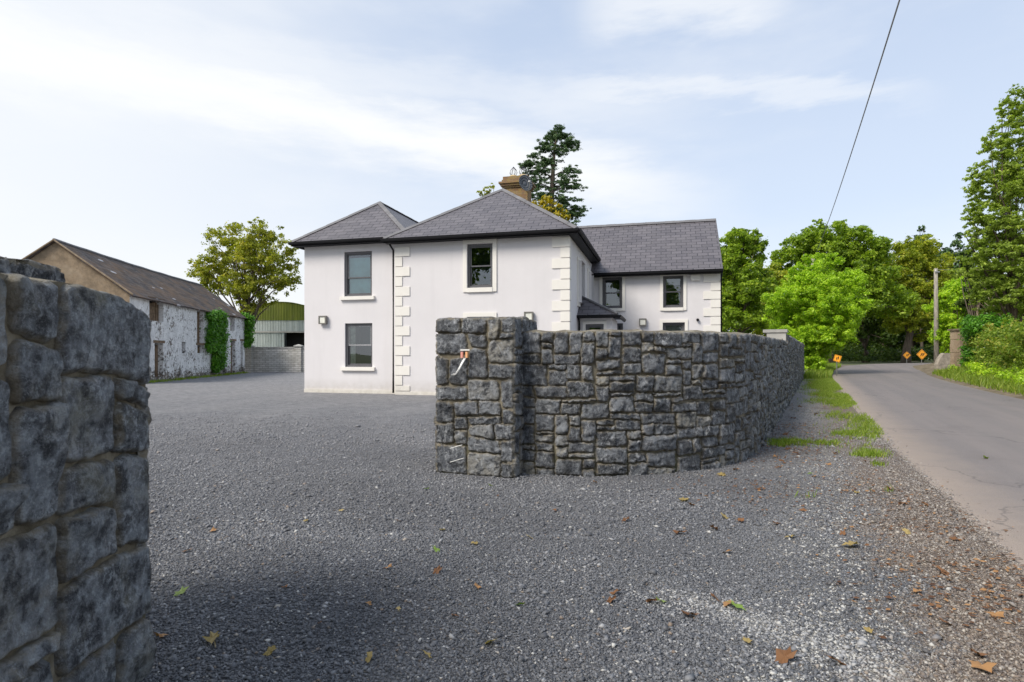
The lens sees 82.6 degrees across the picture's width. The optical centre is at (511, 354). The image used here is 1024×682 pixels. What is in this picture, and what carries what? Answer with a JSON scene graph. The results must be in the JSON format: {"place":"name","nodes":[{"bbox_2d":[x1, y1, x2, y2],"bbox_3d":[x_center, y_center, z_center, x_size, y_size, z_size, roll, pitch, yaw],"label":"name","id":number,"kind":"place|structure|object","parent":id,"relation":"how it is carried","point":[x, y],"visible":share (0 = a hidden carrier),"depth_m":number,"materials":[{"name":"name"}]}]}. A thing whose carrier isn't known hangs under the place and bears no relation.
{"place":"outdoors","nodes":[
{"label":"outdoors","id":0,"kind":"place"},
{"bbox_2d":[147,371,248,383],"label":"grass","id":1,"kind":"structure","parent":0,"point":[192,377],"depth_m":34.18,"materials":[{"name":"green plant"}]},
{"bbox_2d":[0,0,1023,347],"label":"sky","id":2,"kind":"structure","parent":0,"point":[129,128],"materials":[{"name":"blue"}]},
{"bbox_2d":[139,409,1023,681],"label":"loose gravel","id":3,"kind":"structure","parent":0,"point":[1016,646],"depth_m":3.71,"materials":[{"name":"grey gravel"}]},
{"bbox_2d":[154,632,167,636],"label":"fallen leaf","id":4,"kind":"object","parent":3,"relation":"on","point":[160,635],"visible":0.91,"depth_m":2.86,"materials":[{"name":"brown plant"}]},
{"bbox_2d":[173,586,188,595],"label":"fallen leaf","id":5,"kind":"object","parent":3,"relation":"on","point":[182,590],"visible":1,"depth_m":3.40,"materials":[{"name":"green plant"}]},
{"bbox_2d":[202,631,219,646],"bbox_3d":[-1.446,1.367,2.815,0.076,0.038,0.158,-16,8,-35],"label":"fallen leaf","id":6,"kind":"object","parent":3,"relation":"on","point":[211,638],"visible":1,"depth_m":2.81,"materials":[{"name":"yellow plant"}]},
{"bbox_2d":[263,645,276,655],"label":"fallen leaf","id":7,"kind":"object","parent":3,"relation":"on","point":[269,651],"visible":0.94,"depth_m":2.72,"materials":[{"name":"plant"}]},
{"bbox_2d":[365,651,371,662],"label":"fallen leaf","id":8,"kind":"object","parent":3,"relation":"on","point":[368,657],"visible":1,"depth_m":2.66,"materials":[{"name":"yellow plant"}]},
{"bbox_2d":[432,565,441,573],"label":"fallen leaf","id":9,"kind":"object","parent":3,"relation":"on","point":[437,569],"visible":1,"depth_m":3.73,"materials":[{"name":"brown plant"}]},
{"bbox_2d":[607,595,615,602],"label":"fallen leaf","id":10,"kind":"object","parent":3,"relation":"on","point":[610,599],"visible":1,"depth_m":3.28,"materials":[{"name":"brown plant"}]},
{"bbox_2d":[681,610,699,615],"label":"fallen leaf","id":11,"kind":"object","parent":3,"relation":"on","point":[687,613],"visible":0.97,"depth_m":3.10,"materials":[{"name":"brown plant"}]},
{"bbox_2d":[723,600,734,607],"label":"fallen leaf","id":12,"kind":"object","parent":3,"relation":"on","point":[725,603],"visible":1,"depth_m":3.24,"materials":[{"name":"plant"}]},
{"bbox_2d":[727,599,744,609],"bbox_3d":[1.234,1.375,3.203,0.055,0.025,0.134,2,5,-33],"label":"fallen leaf","id":13,"kind":"object","parent":3,"relation":"on","point":[737,605],"visible":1,"depth_m":3.20,"materials":[{"name":"green plant"}]},
{"bbox_2d":[741,637,751,644],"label":"fallen leaf","id":14,"kind":"object","parent":3,"relation":"on","point":[748,640],"visible":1,"depth_m":2.82,"materials":[{"name":"yellow plant"}]},
{"bbox_2d":[775,647,796,663],"bbox_3d":[1.230,1.383,2.655,0.159,0.023,0.085,-31,15,-34],"label":"fallen leaf","id":15,"kind":"object","parent":3,"relation":"on","point":[783,656],"visible":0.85,"depth_m":2.66,"materials":[{"name":"brown plant"}]},
{"bbox_2d":[827,655,845,664],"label":"fallen leaf","id":16,"kind":"object","parent":3,"relation":"on","point":[836,659],"visible":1,"depth_m":2.64,"materials":[{"name":"brown plant"}]},
{"bbox_2d":[842,540,859,545],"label":"fallen leaf","id":17,"kind":"object","parent":3,"relation":"on","point":[850,543],"visible":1,"depth_m":4.23,"materials":[{"name":"yellow plant"}]},
{"bbox_2d":[864,626,872,632],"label":"fallen leaf","id":18,"kind":"object","parent":3,"relation":"on","point":[868,629],"visible":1,"depth_m":2.92,"materials":[{"name":"yellow plant"}]},
{"bbox_2d":[902,528,910,534],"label":"fallen leaf","id":19,"kind":"object","parent":3,"relation":"on","point":[906,531],"visible":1,"depth_m":4.54,"materials":[{"name":"yellow plant"}]},
{"bbox_2d":[932,563,948,576],"bbox_3d":[2.744,1.376,3.725,0.074,0.016,0.129,17,19,-22],"label":"fallen leaf","id":20,"kind":"object","parent":3,"relation":"on","point":[943,570],"visible":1,"depth_m":3.71,"materials":[{"name":"brown plant"}]},
{"bbox_2d":[970,648,986,655],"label":"fallen leaf","id":21,"kind":"object","parent":3,"relation":"on","point":[982,654],"visible":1,"depth_m":2.69,"materials":[{"name":"brown plant"}]},
{"bbox_2d":[967,659,996,672],"bbox_3d":[2.072,1.370,2.566,0.076,0.034,0.145,-5,-6,-12],"label":"fallen leaf","id":22,"kind":"object","parent":3,"relation":"on","point":[987,666],"visible":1,"depth_m":2.56,"materials":[{"name":"orange plant"}]},
{"bbox_2d":[987,611,1004,617],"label":"fallen leaf","id":23,"kind":"object","parent":3,"relation":"on","point":[999,613],"visible":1,"depth_m":3.09,"materials":[{"name":"orange plant"}]},
{"bbox_2d":[146,365,1023,681],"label":"gravel yard","id":24,"kind":"structure","parent":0,"point":[264,395],"depth_m":5.17,"materials":[{"name":"grey gravel"}]},
{"bbox_2d":[288,166,722,394],"bbox_3d":[0.875,-3.253,25.255,15.633,9.506,12.750,0,0,14],"label":"farmhouse","id":25,"kind":"object","parent":24,"relation":"on","point":[386,287],"visible":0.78,"depth_m":20.97,"materials":[{"name":"white paint"}]},
{"bbox_2d":[318,316,326,323],"bbox_3d":[-6.925,-1.266,21.380,0.300,0.300,0.150,0,0,14],"label":"wall lamp","id":26,"kind":"object","parent":25,"relation":"attached to","point":[322,319],"visible":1,"depth_m":21.32,"materials":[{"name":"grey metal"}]},
{"bbox_2d":[340,251,374,299],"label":"window","id":27,"kind":"structure","parent":25,"relation":"in","point":[358,265],"depth_m":21.29,"materials":[{"name":"clear glass"}]},
{"bbox_2d":[340,323,374,370],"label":"window","id":28,"kind":"structure","parent":25,"relation":"in","point":[358,335],"depth_m":21.37,"materials":[{"name":"clear glass"}]},
{"bbox_2d":[463,239,496,291],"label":"window","id":29,"kind":"structure","parent":25,"relation":"in","point":[482,258],"depth_m":19.76,"materials":[{"name":"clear glass"}]},
{"bbox_2d":[463,312,496,317],"bbox_3d":[-1.066,-0.378,19.691,1.183,2.062,0.245,0,0,14],"label":"window","id":30,"kind":"structure","parent":25,"relation":"in","point":[485,314],"depth_m":19.58,"materials":[{"name":"white glass"}]},
{"bbox_2d":[519,175,531,190],"bbox_3d":[0.663,-7.037,24.014,0.518,0.743,0.695,0,0,28],"label":"satellite dish","id":31,"kind":"object","parent":25,"relation":"attached to","point":[525,182],"visible":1,"depth_m":24.00,"materials":[{"name":"grey metal"}]},
{"bbox_2d":[524,312,533,319],"bbox_3d":[0.555,-1.252,19.135,0.300,0.300,0.150,0,0,14],"label":"wall lamp","id":32,"kind":"object","parent":25,"relation":"attached to","point":[529,315],"visible":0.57,"depth_m":19.07,"materials":[{"name":"white metal"}]},
{"bbox_2d":[577,256,580,306],"bbox_3d":[2.466,-2.595,21.182,0.075,1.750,1.140,0,0,14],"label":"window","id":33,"kind":"structure","parent":25,"relation":"in","point":[578,304],"depth_m":20.71,"materials":[{"name":"white glass"}]},
{"bbox_2d":[587,268,590,298],"bbox_3d":[3.189,-2.595,23.978,0.075,1.750,1.070,0,0,14],"label":"window","id":34,"kind":"structure","parent":25,"relation":"in","point":[588,270],"depth_m":23.50,"materials":[{"name":"grey glass"}]},
{"bbox_2d":[583,321,606,330],"bbox_3d":[3.053,-0.035,21.167,0.840,2.290,1.065,0,0,14],"label":"window","id":35,"kind":"structure","parent":25,"relation":"in","point":[587,325],"depth_m":20.72,"materials":[{"name":"clear glass"}]},
{"bbox_2d":[599,276,624,310],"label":"window","id":36,"kind":"structure","parent":25,"relation":"in","point":[611,289],"depth_m":24.75,"materials":[{"name":"white glass"}]},
{"bbox_2d":[617,323,622,329],"bbox_3d":[4.653,-0.344,25.046,0.295,1.942,0.990,0,0,14],"label":"window","id":37,"kind":"structure","parent":25,"relation":"in","point":[619,325],"depth_m":24.58,"materials":[{"name":"black glass"}]},
{"bbox_2d":[639,318,646,325],"bbox_3d":[5.424,-1.341,24.185,0.300,0.300,0.150,0,0,14],"label":"wall lamp","id":38,"kind":"object","parent":25,"relation":"attached to","point":[642,321],"visible":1,"depth_m":24.13,"materials":[{"name":"white glass"}]},
{"bbox_2d":[660,274,685,310],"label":"window","id":39,"kind":"structure","parent":25,"relation":"in","point":[672,288],"depth_m":24.09,"materials":[{"name":"clear glass"}]},
{"bbox_2d":[660,319,687,330],"bbox_3d":[6.665,-0.637,24.037,1.113,1.593,0.315,0,0,14],"label":"window","id":40,"kind":"structure","parent":25,"relation":"in","point":[666,325],"depth_m":24.02,"materials":[{"name":"clear glass"}]},
{"bbox_2d":[691,274,700,280],"bbox_3d":[7.455,-3.126,23.686,0.380,0.240,0.100,0,0,14],"label":"alarm box","id":41,"kind":"object","parent":25,"relation":"attached to","point":[696,277],"visible":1,"depth_m":23.65,"materials":[{"name":"beige paint"}]},
{"bbox_2d":[804,362,841,378],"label":"grass","id":42,"kind":"structure","parent":24,"relation":"on","point":[828,371],"depth_m":30.04,"materials":[{"name":"green plant"}]},
{"bbox_2d":[765,377,906,497],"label":"grass","id":43,"kind":"structure","parent":24,"relation":"on","point":[826,386],"depth_m":11.33,"materials":[{"name":"green plant"}]},
{"bbox_2d":[651,382,1023,638],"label":"leaf litter","id":44,"kind":"object","parent":24,"relation":"on","point":[967,569],"visible":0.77,"depth_m":3.95,"materials":[{"name":"brown plant"}]},
{"bbox_2d":[834,358,933,364],"bbox_3d":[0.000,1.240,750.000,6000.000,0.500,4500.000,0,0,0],"label":"ground","id":45,"kind":"structure","parent":0,"point":[872,362],"depth_m":72.27,"materials":[{"name":"green plant"}]},
{"bbox_2d":[0,256,65,282],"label":"gate pillar","id":46,"kind":"structure","parent":45,"relation":"on","point":[29,268],"depth_m":2.57,"materials":[{"name":"grey stone"}]},
{"bbox_2d":[0,273,156,681],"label":"stone wall","id":47,"kind":"structure","parent":45,"relation":"on","point":[75,524],"depth_m":2.10,"materials":[{"name":"grey stone"}]},
{"bbox_2d":[22,238,246,380],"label":"stone barn","id":48,"kind":"structure","parent":45,"relation":"on","point":[175,309],"depth_m":31.77,"materials":[{"name":"stone"}]},
{"bbox_2d":[155,345,157,376],"bbox_3d":[-18.601,0.325,30.249,0.066,1.693,0.950,0,0,-8],"label":"door","id":49,"kind":"structure","parent":48,"relation":"in","point":[156,346],"depth_m":30.54,"materials":[{"name":"brown wood"}]},
{"bbox_2d":[199,308,231,372],"bbox_3d":[-19.213,-0.894,37.977,1.598,4.421,3.765,0,0,0],"label":"ivy","id":50,"kind":"object","parent":48,"relation":"attached to","point":[216,337],"visible":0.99,"depth_m":37.67,"materials":[{"name":"green plant"}]},
{"bbox_2d":[231,343,231,372],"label":"door","id":51,"kind":"structure","parent":48,"relation":"in","point":[231,343],"depth_m":42.23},
{"bbox_2d":[241,312,255,348],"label":"ivy","id":52,"kind":"object","parent":48,"relation":"attached to","point":[249,330],"visible":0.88,"depth_m":44.53,"materials":[{"name":"green plant"}]},
{"bbox_2d":[185,217,301,327],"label":"broadleaf tree","id":53,"kind":"object","parent":45,"relation":"on","point":[249,250],"visible":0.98,"depth_m":55.12,"materials":[{"name":"green plant"}]},
{"bbox_2d":[245,344,303,371],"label":"block wall","id":54,"kind":"structure","parent":45,"relation":"on","point":[274,359],"depth_m":46.00,"materials":[{"name":"grey concrete"}]},
{"bbox_2d":[250,302,303,346],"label":"dutch barn","id":55,"kind":"structure","parent":45,"relation":"on","point":[280,324],"depth_m":61.97,"materials":[{"name":"green metal"}]},
{"bbox_2d":[433,316,536,477],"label":"gate pillar","id":56,"kind":"structure","parent":45,"relation":"on","point":[478,418],"depth_m":6.72,"materials":[{"name":"grey stone"}]},
{"bbox_2d":[455,349,469,374],"bbox_3d":[-0.594,0.089,6.710,0.216,0.298,0.081,0,0,0],"label":"wiring stub","id":57,"kind":"object","parent":56,"relation":"attached to","point":[463,360],"visible":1,"depth_m":6.70,"materials":[{"name":"white plastic"}]},
{"bbox_2d":[476,183,494,196],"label":"broadleaf tree","id":58,"kind":"object","parent":45,"relation":"on","point":[486,191],"visible":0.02,"depth_m":43.91,"materials":[{"name":"green plant"}]},
{"bbox_2d":[531,194,570,220],"bbox_3d":[2.169,-4.164,35.849,4.125,11.350,4.353,0,0,0],"label":"yellowing tree","id":59,"kind":"object","parent":45,"relation":"on","point":[549,200],"visible":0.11,"depth_m":35.84,"materials":[{"name":"yellow plant"}]},
{"bbox_2d":[517,124,591,225],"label":"conifer tree","id":60,"kind":"object","parent":45,"relation":"on","point":[554,135],"visible":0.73,"depth_m":41.70,"materials":[{"name":"green plant"}]},
{"bbox_2d":[520,329,804,476],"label":"stone wall","id":61,"kind":"structure","parent":45,"relation":"on","point":[613,402],"depth_m":6.81,"materials":[{"name":"grey stone"}]},
{"bbox_2d":[719,227,779,333],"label":"broadleaf tree","id":62,"kind":"object","parent":45,"relation":"on","point":[744,284],"visible":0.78,"depth_m":42.66,"materials":[{"name":"green plant"}]},
{"bbox_2d":[746,262,793,336],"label":"broadleaf tree","id":63,"kind":"object","parent":45,"relation":"on","point":[779,274],"visible":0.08,"depth_m":48.82,"materials":[{"name":"green plant"}]},
{"bbox_2d":[760,252,875,370],"bbox_3d":[17.542,-2.396,34.046,6.162,7.292,5.172,0,0,0],"label":"laurel bush","id":64,"kind":"object","parent":45,"relation":"on","point":[826,301],"visible":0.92,"depth_m":32.94,"materials":[{"name":"green plant"}]},
{"bbox_2d":[833,355,841,375],"bbox_3d":[17.594,0.629,31.515,0.073,1.258,0.439,0,0,-38],"label":"road sign","id":65,"kind":"object","parent":45,"relation":"on","point":[837,358],"visible":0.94,"depth_m":31.53,"materials":[{"name":"metal"}]},
{"bbox_2d":[767,218,921,362],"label":"broadleaf tree","id":66,"kind":"object","parent":45,"relation":"on","point":[870,254],"visible":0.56,"depth_m":60.16,"materials":[{"name":"green plant"}]},
{"bbox_2d":[838,319,900,350],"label":"broadleaf tree","id":67,"kind":"object","parent":45,"relation":"on","point":[883,335],"visible":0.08,"depth_m":81.72,"materials":[{"name":"green plant"}]},
{"bbox_2d":[722,261,1023,354],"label":"woodland","id":68,"kind":"object","parent":45,"relation":"on","point":[748,331],"visible":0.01,"depth_m":116.12,"materials":[{"name":"green plant"}]},
{"bbox_2d":[852,291,898,362],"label":"broadleaf tree","id":69,"kind":"object","parent":45,"relation":"on","point":[872,323],"visible":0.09,"depth_m":71.10,"materials":[{"name":"green plant"}]},
{"bbox_2d":[833,343,948,361],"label":"undergrowth","id":70,"kind":"object","parent":45,"relation":"on","point":[886,355],"visible":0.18,"depth_m":70.93,"materials":[{"name":"green plant"}]},
{"bbox_2d":[868,326,918,352],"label":"broadleaf tree","id":71,"kind":"object","parent":45,"relation":"on","point":[892,343],"visible":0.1,"depth_m":93.79,"materials":[{"name":"green plant"}]},
{"bbox_2d":[903,352,910,362],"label":"road sign","id":72,"kind":"object","parent":45,"relation":"on","point":[906,355],"visible":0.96,"depth_m":62.00,"materials":[{"name":"metal"}]},
{"bbox_2d":[891,282,932,350],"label":"broadleaf tree","id":73,"kind":"object","parent":45,"relation":"on","point":[917,344],"visible":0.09,"depth_m":89.85,"materials":[{"name":"green plant"}]},
{"bbox_2d":[907,225,926,361],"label":"conifer tree","id":74,"kind":"object","parent":45,"relation":"on","point":[923,228],"visible":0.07,"depth_m":77.89,"materials":[{"name":"green plant"}]},
{"bbox_2d":[916,350,926,363],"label":"road sign","id":75,"kind":"object","parent":45,"relation":"on","point":[921,354],"visible":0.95,"depth_m":54.00,"materials":[{"name":"metal"}]},
{"bbox_2d":[879,233,968,362],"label":"broadleaf tree","id":76,"kind":"object","parent":45,"relation":"on","point":[916,255],"visible":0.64,"depth_m":64.66,"materials":[{"name":"green plant"}]},
{"bbox_2d":[919,297,949,358],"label":"broadleaf tree","id":77,"kind":"object","parent":45,"relation":"on","point":[927,346],"visible":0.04,"depth_m":84.08,"materials":[{"name":"green plant"}]},
{"bbox_2d":[934,268,939,362],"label":"utility pole","id":78,"kind":"object","parent":45,"relation":"on","point":[936,327],"visible":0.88,"depth_m":47.88,"materials":[{"name":"grey wood"}]},
{"bbox_2d":[925,232,964,280],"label":"conifer tree","id":79,"kind":"object","parent":45,"relation":"on","point":[959,246],"visible":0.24,"depth_m":69.63,"materials":[{"name":"green plant"}]},
{"bbox_2d":[921,276,983,353],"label":"broadleaf tree","id":80,"kind":"object","parent":45,"relation":"on","point":[952,291],"visible":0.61,"depth_m":47.70,"materials":[{"name":"green plant"}]},
{"bbox_2d":[947,329,965,366],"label":"stone pier","id":81,"kind":"structure","parent":45,"relation":"on","point":[955,345],"depth_m":35.96,"materials":[{"name":"beige stone"}]},
{"bbox_2d":[954,248,1005,337],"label":"broadleaf tree","id":82,"kind":"object","parent":45,"relation":"on","point":[962,303],"visible":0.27,"depth_m":44.15,"materials":[{"name":"green plant"}]},
{"bbox_2d":[947,83,1023,321],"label":"broadleaf tree","id":83,"kind":"object","parent":45,"relation":"on","point":[1005,246],"visible":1,"depth_m":30.81,"materials":[{"name":"green plant"}]},
{"bbox_2d":[960,314,1023,370],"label":"hedge","id":84,"kind":"object","parent":45,"relation":"on","point":[1004,347],"visible":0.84,"depth_m":26.77,"materials":[{"name":"green plant"}]},
{"bbox_2d":[957,311,1018,365],"bbox_3d":[25.072,-0.695,31.143,2.278,3.324,3.092,0,0,-18],"label":"ivy clump","id":85,"kind":"object","parent":84,"relation":"on","point":[970,323],"visible":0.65,"depth_m":31.11,"materials":[{"name":"green plant"}]},
{"bbox_3d":[19.132,-2.313,36.997,0.340,7.827,0.346,0,0,0],"label":"utility pole","id":86,"kind":"object","parent":45,"relation":"on","visible":0},
{"bbox_2d":[816,0,899,251],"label":"overhead cable","id":87,"kind":"object","parent":86,"relation":"hanging from","point":[867,101],"visible":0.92,"depth_m":12.16,"materials":[{"name":"black rubber"}]},
{"bbox_2d":[833,363,1023,571],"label":"road","id":88,"kind":"structure","parent":0,"point":[953,433],"depth_m":10.03,"materials":[{"name":"grey asphalt"}]},
{"bbox_2d":[913,363,1023,399],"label":"verge","id":89,"kind":"structure","parent":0,"point":[927,369],"depth_m":24.93,"materials":[{"name":"green plant"}]},
{"bbox_2d":[934,353,949,369],"bbox_3d":[29.131,0.504,39.175,1.284,1.200,0.350,0,0,0],"label":"boulder","id":90,"kind":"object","parent":89,"relation":"on","point":[942,360],"depth_m":39.00,"materials":[{"name":"grey stone"}]},
{"bbox_2d":[947,361,1023,386],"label":"weeds","id":91,"kind":"object","parent":89,"relation":"on","point":[1003,374],"visible":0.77,"depth_m":24.78,"materials":[{"name":"green plant"}]}
]}

